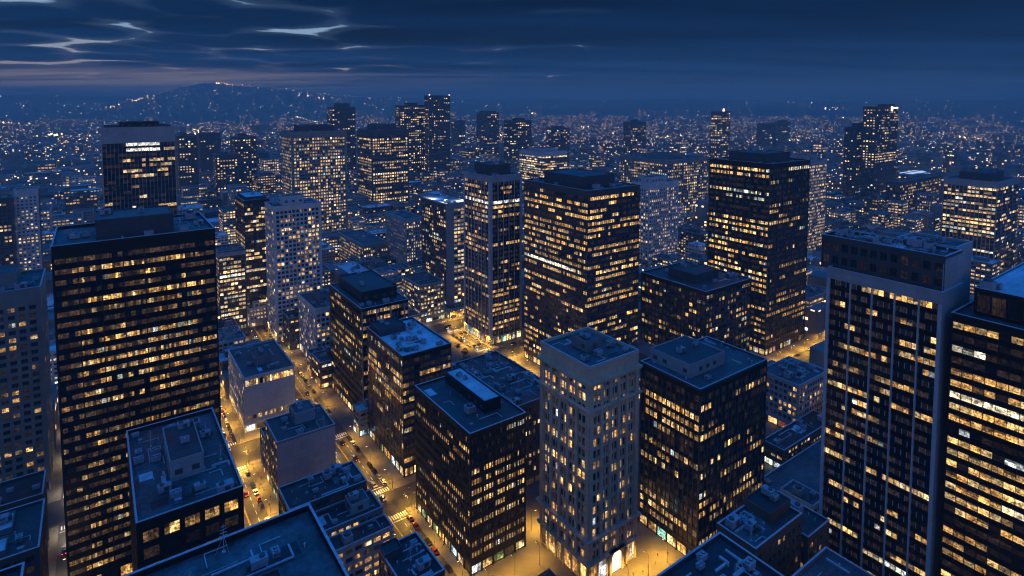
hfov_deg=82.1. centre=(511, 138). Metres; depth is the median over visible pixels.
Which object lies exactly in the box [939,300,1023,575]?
office building
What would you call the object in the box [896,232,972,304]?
stair tower
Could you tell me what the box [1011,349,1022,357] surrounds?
window
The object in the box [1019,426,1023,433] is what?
window
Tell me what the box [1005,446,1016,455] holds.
window
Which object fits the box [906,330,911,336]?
window
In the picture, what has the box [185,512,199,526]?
window
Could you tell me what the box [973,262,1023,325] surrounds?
rooftop block
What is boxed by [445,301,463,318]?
building
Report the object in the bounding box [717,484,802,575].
brick building
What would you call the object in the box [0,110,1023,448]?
distant low rise city
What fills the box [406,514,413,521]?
car
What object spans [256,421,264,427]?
window
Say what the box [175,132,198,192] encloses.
high-rise building
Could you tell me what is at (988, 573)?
window
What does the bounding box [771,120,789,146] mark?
building
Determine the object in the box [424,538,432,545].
car
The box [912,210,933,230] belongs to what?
building
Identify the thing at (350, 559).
window
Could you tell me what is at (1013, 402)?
window
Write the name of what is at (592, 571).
window
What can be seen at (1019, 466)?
window
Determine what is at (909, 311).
window
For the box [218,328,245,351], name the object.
building
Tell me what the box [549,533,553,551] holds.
window
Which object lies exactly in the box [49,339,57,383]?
building
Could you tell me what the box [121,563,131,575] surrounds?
window
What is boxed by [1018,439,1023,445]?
window
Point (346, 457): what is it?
road marking
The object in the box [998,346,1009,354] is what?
window
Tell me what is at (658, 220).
stone tower
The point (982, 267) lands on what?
building
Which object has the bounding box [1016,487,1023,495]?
window
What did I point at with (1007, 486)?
window
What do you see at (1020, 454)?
window
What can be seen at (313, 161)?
stone tower
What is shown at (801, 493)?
building
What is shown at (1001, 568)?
window
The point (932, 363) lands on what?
window
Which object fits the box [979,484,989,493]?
window
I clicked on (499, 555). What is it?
window
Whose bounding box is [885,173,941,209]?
office building
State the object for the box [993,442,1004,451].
window
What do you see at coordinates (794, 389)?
stone building
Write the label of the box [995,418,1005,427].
window
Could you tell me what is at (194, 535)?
window
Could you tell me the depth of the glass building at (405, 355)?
323.65 m
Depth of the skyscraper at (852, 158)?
1169.59 m
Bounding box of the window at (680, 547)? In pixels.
[677,541,685,554]
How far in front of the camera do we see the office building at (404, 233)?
637.29 m
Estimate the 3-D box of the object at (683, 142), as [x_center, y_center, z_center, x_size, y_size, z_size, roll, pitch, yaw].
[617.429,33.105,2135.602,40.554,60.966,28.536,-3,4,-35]
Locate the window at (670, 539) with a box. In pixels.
[667,533,674,546]
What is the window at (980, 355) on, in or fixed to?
in the office building at (982, 525)
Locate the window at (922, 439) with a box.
[920,436,925,442]
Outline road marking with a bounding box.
[60,321,522,535]
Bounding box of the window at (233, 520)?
[225,514,237,527]
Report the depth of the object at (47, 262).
661.36 m
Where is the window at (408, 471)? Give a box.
[405,466,412,475]
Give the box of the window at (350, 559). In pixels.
[346,556,352,562]
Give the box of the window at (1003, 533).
[1001,529,1011,539]
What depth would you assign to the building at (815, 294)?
518.44 m
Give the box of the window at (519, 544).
[516,539,523,549]
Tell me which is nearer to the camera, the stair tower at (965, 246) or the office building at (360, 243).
the stair tower at (965, 246)
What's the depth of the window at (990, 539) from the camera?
184.20 m
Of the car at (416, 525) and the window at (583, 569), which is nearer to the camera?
the window at (583, 569)
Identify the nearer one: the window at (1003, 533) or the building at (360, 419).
the window at (1003, 533)
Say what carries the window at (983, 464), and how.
in the office building at (982, 525)
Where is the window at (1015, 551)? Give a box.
[1012,547,1023,557]
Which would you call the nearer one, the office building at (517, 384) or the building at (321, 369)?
the office building at (517, 384)
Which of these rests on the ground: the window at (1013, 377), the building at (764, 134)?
the building at (764, 134)
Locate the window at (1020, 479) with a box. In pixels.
[1016,475,1023,483]
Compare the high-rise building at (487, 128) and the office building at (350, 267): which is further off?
the high-rise building at (487, 128)
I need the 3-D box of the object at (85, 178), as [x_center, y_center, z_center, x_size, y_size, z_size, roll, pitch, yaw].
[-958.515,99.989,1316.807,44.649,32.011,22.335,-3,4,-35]
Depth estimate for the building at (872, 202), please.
915.06 m
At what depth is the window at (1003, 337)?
180.07 m
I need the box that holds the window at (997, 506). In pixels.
[990,500,1001,510]
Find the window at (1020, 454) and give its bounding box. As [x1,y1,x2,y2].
[1018,451,1023,458]
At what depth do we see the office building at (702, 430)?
264.79 m
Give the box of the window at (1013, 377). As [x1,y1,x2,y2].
[1009,373,1020,382]
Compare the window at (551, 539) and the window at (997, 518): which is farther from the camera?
the window at (551, 539)
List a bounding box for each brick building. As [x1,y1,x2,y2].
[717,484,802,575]
[777,490,829,566]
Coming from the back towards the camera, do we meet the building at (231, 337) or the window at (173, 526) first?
the building at (231, 337)
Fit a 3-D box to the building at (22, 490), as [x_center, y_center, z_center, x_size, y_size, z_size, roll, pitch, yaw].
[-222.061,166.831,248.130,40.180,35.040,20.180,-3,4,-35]
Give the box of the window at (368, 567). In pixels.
[365,564,371,570]
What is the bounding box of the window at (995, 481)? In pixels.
[991,477,1002,486]
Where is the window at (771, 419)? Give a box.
[769,416,776,424]
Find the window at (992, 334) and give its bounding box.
[987,330,998,338]
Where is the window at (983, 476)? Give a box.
[980,472,990,481]
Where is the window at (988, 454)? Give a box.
[981,449,991,458]
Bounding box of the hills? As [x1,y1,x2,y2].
[0,83,1023,140]
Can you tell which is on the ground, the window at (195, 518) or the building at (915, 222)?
the building at (915, 222)
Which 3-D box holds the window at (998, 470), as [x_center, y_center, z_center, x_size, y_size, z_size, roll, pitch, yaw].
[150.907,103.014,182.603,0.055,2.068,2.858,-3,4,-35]
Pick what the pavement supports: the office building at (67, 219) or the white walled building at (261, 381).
the white walled building at (261, 381)
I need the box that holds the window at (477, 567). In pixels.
[472,562,480,573]
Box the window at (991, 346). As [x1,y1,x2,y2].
[987,342,997,350]
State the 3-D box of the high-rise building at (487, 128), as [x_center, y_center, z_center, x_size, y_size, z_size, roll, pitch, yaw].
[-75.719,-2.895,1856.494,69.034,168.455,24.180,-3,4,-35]
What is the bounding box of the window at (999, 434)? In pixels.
[994,430,1005,438]
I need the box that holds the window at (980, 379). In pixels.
[973,374,983,383]
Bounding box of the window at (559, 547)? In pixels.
[557,541,561,559]
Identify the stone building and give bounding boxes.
[298,287,330,356]
[766,356,823,427]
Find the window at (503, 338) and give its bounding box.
[501,335,505,341]
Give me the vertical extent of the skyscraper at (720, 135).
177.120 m
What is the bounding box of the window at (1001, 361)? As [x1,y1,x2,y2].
[998,358,1009,366]
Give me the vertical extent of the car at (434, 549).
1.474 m
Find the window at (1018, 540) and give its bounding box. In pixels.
[1013,535,1023,545]
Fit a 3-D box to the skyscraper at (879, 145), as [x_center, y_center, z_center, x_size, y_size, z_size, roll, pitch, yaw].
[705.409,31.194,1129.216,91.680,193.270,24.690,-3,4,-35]
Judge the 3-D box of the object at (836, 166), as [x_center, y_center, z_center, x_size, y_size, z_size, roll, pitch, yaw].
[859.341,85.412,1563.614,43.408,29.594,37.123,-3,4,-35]
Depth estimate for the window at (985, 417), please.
184.07 m
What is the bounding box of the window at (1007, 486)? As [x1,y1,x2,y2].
[1003,482,1014,492]
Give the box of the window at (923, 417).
[921,414,926,420]
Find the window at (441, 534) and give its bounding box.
[439,530,443,540]
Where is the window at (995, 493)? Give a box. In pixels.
[991,489,1001,498]
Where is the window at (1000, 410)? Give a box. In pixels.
[995,406,1006,415]
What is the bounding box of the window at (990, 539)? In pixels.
[988,536,999,545]
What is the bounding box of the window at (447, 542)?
[445,537,449,547]
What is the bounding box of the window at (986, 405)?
[983,402,994,410]
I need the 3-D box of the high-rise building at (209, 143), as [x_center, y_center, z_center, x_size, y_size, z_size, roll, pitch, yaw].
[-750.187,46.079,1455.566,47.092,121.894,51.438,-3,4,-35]
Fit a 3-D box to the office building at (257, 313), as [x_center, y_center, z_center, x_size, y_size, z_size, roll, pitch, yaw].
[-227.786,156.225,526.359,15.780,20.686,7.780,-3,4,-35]
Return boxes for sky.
[0,0,1023,100]
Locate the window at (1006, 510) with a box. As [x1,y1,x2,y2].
[1002,506,1013,516]
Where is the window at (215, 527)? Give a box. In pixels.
[206,522,219,535]
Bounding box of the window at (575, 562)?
[573,556,578,575]
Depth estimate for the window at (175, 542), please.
180.62 m
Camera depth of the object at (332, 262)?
662.86 m
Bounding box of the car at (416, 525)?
[412,521,419,528]
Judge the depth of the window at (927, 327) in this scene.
195.75 m
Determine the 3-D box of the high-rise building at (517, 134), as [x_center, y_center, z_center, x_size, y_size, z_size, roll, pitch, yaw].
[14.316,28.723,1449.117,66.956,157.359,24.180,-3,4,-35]
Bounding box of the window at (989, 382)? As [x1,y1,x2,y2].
[985,378,995,386]
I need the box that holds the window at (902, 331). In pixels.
[900,329,905,334]
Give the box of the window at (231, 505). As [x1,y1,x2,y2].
[224,499,237,511]
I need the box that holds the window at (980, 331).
[976,327,986,335]
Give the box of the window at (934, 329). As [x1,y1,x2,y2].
[932,326,936,332]
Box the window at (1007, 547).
[1000,541,1011,551]
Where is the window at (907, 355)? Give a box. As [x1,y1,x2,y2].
[905,352,910,358]
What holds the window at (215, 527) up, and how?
in the office building at (185, 487)
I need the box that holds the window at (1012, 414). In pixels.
[1007,410,1018,419]
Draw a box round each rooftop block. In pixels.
[821,226,962,290]
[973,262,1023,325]
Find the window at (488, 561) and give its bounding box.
[483,556,491,567]
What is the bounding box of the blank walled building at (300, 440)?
[265,399,335,500]
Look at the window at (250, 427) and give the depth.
356.45 m
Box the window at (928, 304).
[926,301,931,307]
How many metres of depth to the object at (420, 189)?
1184.54 m
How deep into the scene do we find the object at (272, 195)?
1056.52 m
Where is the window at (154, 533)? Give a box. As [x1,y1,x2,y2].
[143,527,158,542]
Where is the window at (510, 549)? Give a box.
[505,544,513,555]
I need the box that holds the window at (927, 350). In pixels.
[924,347,929,353]
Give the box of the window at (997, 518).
[990,512,1000,522]
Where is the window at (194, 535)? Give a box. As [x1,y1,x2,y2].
[186,529,199,542]
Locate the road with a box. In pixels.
[48,318,809,575]
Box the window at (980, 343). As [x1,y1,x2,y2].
[975,339,985,347]
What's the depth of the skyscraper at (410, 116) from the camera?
1440.62 m
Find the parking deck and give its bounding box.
[764,439,820,492]
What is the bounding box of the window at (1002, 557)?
[999,553,1010,563]
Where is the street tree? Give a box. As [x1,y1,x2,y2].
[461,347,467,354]
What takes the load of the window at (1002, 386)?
in the office building at (982, 525)
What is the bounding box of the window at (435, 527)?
[433,522,437,532]
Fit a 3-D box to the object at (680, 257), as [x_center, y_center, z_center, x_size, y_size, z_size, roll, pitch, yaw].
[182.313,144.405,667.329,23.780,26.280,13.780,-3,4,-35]
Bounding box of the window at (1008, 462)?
[1005,458,1016,467]
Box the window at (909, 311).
[907,308,912,314]
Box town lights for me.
[6,82,1017,267]
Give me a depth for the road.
318.76 m
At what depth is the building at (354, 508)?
249.18 m
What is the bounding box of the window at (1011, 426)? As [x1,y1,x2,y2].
[1007,422,1018,431]
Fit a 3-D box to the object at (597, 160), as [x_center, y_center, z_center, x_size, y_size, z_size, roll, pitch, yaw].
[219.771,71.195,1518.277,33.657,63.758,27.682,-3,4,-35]
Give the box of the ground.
[0,134,1023,261]
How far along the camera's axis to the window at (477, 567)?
249.36 m
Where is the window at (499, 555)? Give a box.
[494,550,502,561]
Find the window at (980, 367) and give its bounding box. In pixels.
[974,363,984,371]
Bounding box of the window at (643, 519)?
[640,514,646,525]
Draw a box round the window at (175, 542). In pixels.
[165,536,179,551]
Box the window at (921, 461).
[919,458,924,464]
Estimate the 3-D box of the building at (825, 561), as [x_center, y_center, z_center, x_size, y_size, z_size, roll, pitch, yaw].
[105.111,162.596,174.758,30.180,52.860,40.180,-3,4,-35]
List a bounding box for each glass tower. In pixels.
[235,191,269,323]
[463,161,521,345]
[524,168,639,365]
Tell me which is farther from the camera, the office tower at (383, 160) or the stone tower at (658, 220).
the office tower at (383, 160)
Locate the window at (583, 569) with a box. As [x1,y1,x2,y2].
[581,564,586,575]
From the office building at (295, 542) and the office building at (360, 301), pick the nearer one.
the office building at (295, 542)
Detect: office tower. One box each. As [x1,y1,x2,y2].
[51,205,221,575]
[100,120,177,214]
[357,123,408,202]
[707,149,809,355]
[819,265,963,575]
[941,168,1019,272]
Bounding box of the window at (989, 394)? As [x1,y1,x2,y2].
[984,390,994,398]
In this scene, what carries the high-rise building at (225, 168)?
on the ground
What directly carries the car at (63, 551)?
on the road
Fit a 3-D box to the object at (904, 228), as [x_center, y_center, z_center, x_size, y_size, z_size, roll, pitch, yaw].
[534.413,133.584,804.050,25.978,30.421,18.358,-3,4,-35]
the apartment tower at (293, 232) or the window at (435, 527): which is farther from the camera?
the apartment tower at (293, 232)
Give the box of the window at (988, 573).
[986,570,996,575]
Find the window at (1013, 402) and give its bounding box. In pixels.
[1008,398,1019,407]
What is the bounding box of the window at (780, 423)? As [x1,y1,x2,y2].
[778,420,786,426]
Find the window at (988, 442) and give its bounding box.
[982,437,992,446]
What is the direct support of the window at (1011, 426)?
in the office building at (982, 525)
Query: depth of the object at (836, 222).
835.47 m
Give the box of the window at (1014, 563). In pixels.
[1012,559,1023,569]
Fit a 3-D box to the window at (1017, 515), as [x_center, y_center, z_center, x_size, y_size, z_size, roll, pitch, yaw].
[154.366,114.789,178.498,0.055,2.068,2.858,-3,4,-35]
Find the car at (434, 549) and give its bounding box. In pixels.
[431,546,438,554]
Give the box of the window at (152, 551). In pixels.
[144,544,159,559]
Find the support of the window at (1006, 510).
in the office building at (982, 525)
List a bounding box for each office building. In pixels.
[0,194,16,265]
[123,503,348,575]
[126,407,243,571]
[216,243,246,328]
[329,270,408,410]
[385,210,421,262]
[414,366,525,575]
[421,193,463,304]
[519,146,566,191]
[618,151,708,213]
[638,335,766,555]
[640,261,751,351]
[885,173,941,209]
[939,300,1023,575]
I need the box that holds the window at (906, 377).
[904,374,909,380]
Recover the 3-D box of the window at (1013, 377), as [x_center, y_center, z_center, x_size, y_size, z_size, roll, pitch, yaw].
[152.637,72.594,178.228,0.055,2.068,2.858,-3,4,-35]
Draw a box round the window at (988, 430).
[982,425,992,434]
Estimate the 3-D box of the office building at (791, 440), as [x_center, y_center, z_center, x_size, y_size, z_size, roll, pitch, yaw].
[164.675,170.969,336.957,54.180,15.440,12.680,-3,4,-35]
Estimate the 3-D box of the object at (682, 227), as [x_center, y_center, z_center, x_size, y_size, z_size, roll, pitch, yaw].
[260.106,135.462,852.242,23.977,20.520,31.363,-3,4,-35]
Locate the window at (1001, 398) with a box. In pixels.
[996,394,1007,402]
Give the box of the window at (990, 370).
[985,366,996,374]
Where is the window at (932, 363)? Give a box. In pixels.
[930,360,934,366]
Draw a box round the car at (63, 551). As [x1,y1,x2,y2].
[61,547,65,555]
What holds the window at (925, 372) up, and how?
in the office tower at (885, 374)
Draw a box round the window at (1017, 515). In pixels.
[1014,511,1023,520]
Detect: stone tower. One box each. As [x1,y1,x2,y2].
[0,263,54,489]
[280,124,347,230]
[536,327,642,575]
[632,174,678,266]
[791,153,826,250]
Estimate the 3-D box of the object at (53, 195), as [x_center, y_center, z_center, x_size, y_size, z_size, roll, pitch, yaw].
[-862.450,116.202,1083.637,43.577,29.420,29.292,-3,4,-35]
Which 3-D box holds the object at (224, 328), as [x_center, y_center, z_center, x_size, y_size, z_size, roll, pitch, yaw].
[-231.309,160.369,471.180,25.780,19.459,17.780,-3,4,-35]
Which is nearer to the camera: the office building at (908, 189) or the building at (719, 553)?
the building at (719, 553)
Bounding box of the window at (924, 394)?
[922,391,927,398]
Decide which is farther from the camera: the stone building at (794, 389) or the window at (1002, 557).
the stone building at (794, 389)
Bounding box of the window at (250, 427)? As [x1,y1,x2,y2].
[247,424,254,430]
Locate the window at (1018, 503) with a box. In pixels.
[1015,499,1023,508]
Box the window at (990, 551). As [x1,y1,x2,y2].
[988,547,998,557]
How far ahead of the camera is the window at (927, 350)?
196.30 m
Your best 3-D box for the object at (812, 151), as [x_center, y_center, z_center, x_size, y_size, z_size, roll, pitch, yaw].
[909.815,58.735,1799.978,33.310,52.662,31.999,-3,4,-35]
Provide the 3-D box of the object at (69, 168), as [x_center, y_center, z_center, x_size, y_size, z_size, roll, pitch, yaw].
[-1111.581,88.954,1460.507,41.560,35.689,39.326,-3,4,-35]
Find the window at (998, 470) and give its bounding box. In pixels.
[992,465,1003,474]
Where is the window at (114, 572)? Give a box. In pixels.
[104,568,118,575]
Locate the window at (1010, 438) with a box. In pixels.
[1006,434,1017,443]
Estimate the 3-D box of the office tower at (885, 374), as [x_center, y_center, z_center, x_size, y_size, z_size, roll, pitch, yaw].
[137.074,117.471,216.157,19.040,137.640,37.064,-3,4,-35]
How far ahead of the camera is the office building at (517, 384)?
320.67 m
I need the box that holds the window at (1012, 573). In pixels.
[1011,571,1020,575]
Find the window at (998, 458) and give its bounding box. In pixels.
[993,453,1003,463]
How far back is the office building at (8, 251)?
603.79 m
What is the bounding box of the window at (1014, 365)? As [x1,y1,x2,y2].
[1010,361,1021,370]
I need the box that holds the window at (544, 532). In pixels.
[542,527,546,544]
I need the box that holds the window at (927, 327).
[925,324,930,330]
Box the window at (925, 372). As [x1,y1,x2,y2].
[923,369,928,375]
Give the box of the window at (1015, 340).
[1011,337,1023,345]
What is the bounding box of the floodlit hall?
[900,170,930,173]
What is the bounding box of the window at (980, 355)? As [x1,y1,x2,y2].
[974,351,984,359]
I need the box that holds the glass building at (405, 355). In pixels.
[367,316,451,477]
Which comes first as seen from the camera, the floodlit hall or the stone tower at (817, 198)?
the stone tower at (817, 198)
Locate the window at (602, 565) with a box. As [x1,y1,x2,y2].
[599,559,605,575]
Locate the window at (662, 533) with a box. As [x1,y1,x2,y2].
[658,527,665,538]
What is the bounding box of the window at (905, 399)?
[903,396,908,402]
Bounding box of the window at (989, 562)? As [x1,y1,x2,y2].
[987,559,997,569]
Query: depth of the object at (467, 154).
1806.08 m
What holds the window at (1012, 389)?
in the office building at (982, 525)
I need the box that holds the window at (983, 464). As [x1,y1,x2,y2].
[980,461,991,469]
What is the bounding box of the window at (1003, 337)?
[999,333,1010,341]
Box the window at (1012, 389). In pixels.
[1009,385,1020,394]
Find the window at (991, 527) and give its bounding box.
[989,524,999,534]
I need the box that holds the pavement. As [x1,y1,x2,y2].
[47,316,824,575]
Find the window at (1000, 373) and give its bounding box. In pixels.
[997,370,1008,378]
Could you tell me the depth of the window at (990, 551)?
184.31 m
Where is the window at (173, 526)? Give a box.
[164,520,179,534]
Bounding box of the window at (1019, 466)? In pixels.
[1017,463,1023,470]
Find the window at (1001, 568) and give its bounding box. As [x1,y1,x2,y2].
[999,565,1009,575]
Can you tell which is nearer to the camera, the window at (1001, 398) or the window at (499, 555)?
the window at (1001, 398)
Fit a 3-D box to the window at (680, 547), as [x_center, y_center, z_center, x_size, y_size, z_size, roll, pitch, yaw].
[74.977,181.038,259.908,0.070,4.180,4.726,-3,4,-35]
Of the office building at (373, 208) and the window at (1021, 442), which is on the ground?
the office building at (373, 208)
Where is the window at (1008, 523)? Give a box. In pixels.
[1001,518,1012,528]
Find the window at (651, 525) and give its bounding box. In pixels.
[648,520,655,532]
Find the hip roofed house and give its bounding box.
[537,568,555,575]
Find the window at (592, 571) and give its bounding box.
[589,565,595,575]
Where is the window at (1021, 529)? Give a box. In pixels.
[1014,523,1023,533]
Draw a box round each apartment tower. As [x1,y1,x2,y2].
[13,186,43,270]
[265,192,322,341]
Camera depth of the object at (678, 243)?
767.97 m
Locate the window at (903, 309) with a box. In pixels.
[901,306,906,312]
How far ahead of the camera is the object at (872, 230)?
753.31 m
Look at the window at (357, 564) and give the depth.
237.18 m
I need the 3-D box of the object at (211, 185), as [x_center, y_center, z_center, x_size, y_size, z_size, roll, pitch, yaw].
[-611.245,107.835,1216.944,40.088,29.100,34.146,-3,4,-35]
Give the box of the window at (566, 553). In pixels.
[564,548,569,567]
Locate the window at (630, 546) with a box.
[627,541,633,559]
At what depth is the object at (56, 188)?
1186.46 m
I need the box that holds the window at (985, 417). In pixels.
[983,414,993,422]
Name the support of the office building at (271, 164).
on the ground
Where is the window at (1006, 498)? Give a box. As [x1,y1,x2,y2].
[1003,494,1013,503]
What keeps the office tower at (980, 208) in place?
on the ground
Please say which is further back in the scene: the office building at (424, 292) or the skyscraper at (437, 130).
the skyscraper at (437, 130)
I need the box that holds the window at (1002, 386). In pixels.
[997,382,1007,390]
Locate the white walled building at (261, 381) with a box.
[228,339,294,432]
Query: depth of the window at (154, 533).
177.10 m
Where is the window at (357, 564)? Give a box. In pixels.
[355,561,361,567]
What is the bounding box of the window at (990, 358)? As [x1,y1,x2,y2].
[986,354,996,362]
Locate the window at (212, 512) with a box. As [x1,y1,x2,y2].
[205,505,218,519]
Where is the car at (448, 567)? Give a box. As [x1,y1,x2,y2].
[445,564,453,572]
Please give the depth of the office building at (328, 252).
688.88 m
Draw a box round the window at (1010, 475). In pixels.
[1004,470,1015,480]

